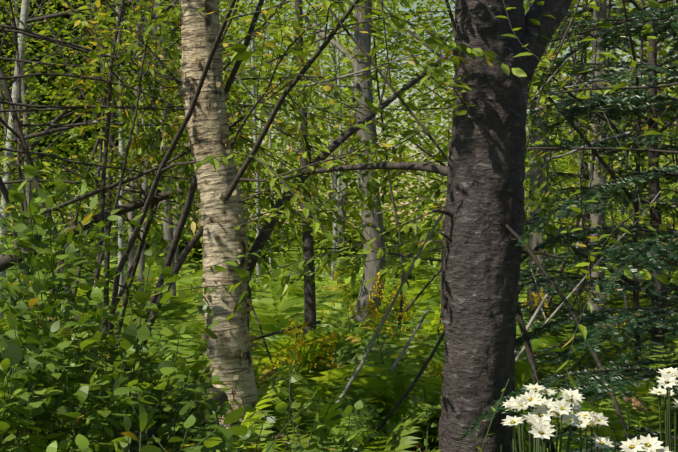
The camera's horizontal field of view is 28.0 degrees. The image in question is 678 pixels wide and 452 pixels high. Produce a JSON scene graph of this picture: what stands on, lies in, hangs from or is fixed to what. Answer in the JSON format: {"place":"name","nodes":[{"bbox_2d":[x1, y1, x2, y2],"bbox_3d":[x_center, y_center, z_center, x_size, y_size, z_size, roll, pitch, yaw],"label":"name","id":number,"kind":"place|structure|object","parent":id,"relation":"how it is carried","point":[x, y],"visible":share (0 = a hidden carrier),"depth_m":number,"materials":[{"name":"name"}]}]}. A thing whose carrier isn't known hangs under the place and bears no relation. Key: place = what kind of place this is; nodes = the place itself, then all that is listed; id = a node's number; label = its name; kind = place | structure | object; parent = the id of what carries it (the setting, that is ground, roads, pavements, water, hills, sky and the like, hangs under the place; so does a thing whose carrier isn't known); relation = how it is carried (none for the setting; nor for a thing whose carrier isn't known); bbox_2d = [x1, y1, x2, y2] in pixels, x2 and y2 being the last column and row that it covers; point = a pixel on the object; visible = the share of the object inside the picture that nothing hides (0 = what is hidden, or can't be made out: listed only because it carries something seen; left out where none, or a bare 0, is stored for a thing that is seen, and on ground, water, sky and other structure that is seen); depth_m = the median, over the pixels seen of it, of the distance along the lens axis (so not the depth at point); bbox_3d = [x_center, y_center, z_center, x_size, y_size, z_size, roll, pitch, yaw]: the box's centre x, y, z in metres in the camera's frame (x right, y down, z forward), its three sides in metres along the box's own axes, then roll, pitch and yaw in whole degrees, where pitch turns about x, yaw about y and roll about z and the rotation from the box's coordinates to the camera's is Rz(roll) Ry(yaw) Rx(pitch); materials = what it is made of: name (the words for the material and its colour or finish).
{"place":"outdoors","nodes":[
{"label":"outdoors","id":0,"kind":"place"},
{"bbox_2d":[16,0,677,226],"label":"sky","id":1,"kind":"structure","parent":0,"point":[415,5],"materials":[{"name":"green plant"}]},
{"bbox_3d":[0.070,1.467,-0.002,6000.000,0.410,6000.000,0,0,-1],"label":"ground","id":2,"kind":"structure","parent":0,"visible":0},
{"bbox_2d":[179,0,257,450],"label":"birch trunk","id":3,"kind":"object","parent":2,"relation":"on","point":[208,126],"visible":0.81,"depth_m":6.40,"materials":[{"name":"beige plant"}]},
{"bbox_2d":[177,41,263,441],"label":"birch bark curls","id":4,"kind":"object","parent":3,"relation":"attached to","point":[199,205],"visible":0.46,"depth_m":6.44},
{"bbox_2d":[4,266,641,451],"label":"stems","id":5,"kind":"object","parent":2,"relation":"on","point":[294,395],"visible":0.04,"depth_m":7.22,"materials":[{"name":"green plant"}]},
{"bbox_2d":[0,0,662,337],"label":"tree trunks","id":6,"kind":"object","parent":2,"relation":"on","point":[372,269],"visible":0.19,"depth_m":10.98,"materials":[{"name":"grey plant"}]},
{"bbox_2d":[0,0,664,326],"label":"distant tree trunks","id":7,"kind":"object","parent":2,"relation":"on","point":[24,14],"visible":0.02,"depth_m":18.73,"materials":[{"name":"grey plant"}]},
{"bbox_2d":[0,164,676,451],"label":"shrub leaves","id":8,"kind":"object","parent":2,"relation":"on","point":[14,353],"visible":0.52,"depth_m":4.54,"materials":[{"name":"green plant"}]},
{"bbox_2d":[0,0,677,451],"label":"tree branches","id":9,"kind":"object","parent":2,"relation":"on","point":[154,196],"visible":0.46,"depth_m":7.38,"materials":[{"name":"brown plant"}]},
{"bbox_2d":[0,0,677,409],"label":"tree leaves","id":10,"kind":"object","parent":9,"relation":"attached to","point":[290,156],"visible":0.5,"depth_m":7.15,"materials":[{"name":"green plant"}]},
{"bbox_2d":[0,245,677,451],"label":"ferns","id":11,"kind":"object","parent":2,"relation":"on","point":[378,387],"visible":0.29,"depth_m":8.20,"materials":[{"name":"green plant"}]},
{"bbox_2d":[0,0,677,302],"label":"forest leaves","id":12,"kind":"object","parent":2,"relation":"on","point":[387,215],"visible":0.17,"depth_m":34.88,"materials":[{"name":"green plant"}]},
{"bbox_2d":[0,179,677,451],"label":"stems","id":13,"kind":"object","parent":2,"relation":"on","point":[537,444],"visible":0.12,"depth_m":4.47,"materials":[{"name":"green plant"}]},
{"bbox_2d":[502,367,677,451],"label":"white flowers","id":14,"kind":"object","parent":13,"relation":"attached to","point":[536,422],"visible":0.98,"depth_m":0.99,"materials":[{"name":"white plant"}]},
{"bbox_2d":[0,0,677,275],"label":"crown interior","id":15,"kind":"object","parent":2,"relation":"on","point":[413,248],"visible":0.06,"depth_m":36.24,"materials":[{"name":"green plant"}]},
{"bbox_2d":[3,265,676,447],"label":"goldenrod flowers","id":16,"kind":"object","parent":2,"relation":"on","point":[369,305],"visible":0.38,"depth_m":7.92,"materials":[{"name":"yellow plant"}]},
{"bbox_2d":[56,3,677,451],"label":"dead branches","id":17,"kind":"object","parent":2,"relation":"on","point":[398,359],"visible":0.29,"depth_m":7.47,"materials":[{"name":"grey wood"}]},
{"bbox_2d":[245,395,664,451],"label":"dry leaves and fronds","id":18,"kind":"object","parent":2,"relation":"on","point":[637,403],"visible":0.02,"depth_m":6.79,"materials":[{"name":"green plant"}]},
{"bbox_2d":[438,0,572,451],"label":"tree trunk","id":19,"kind":"object","parent":2,"relation":"on","point":[482,255],"visible":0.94,"depth_m":5.38,"materials":[{"name":"brown plant"}]},
{"bbox_2d":[456,0,677,451],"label":"conifer branches","id":20,"kind":"object","parent":2,"relation":"on","point":[603,325],"visible":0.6,"depth_m":5.89,"materials":[{"name":"green plant"}]}
]}

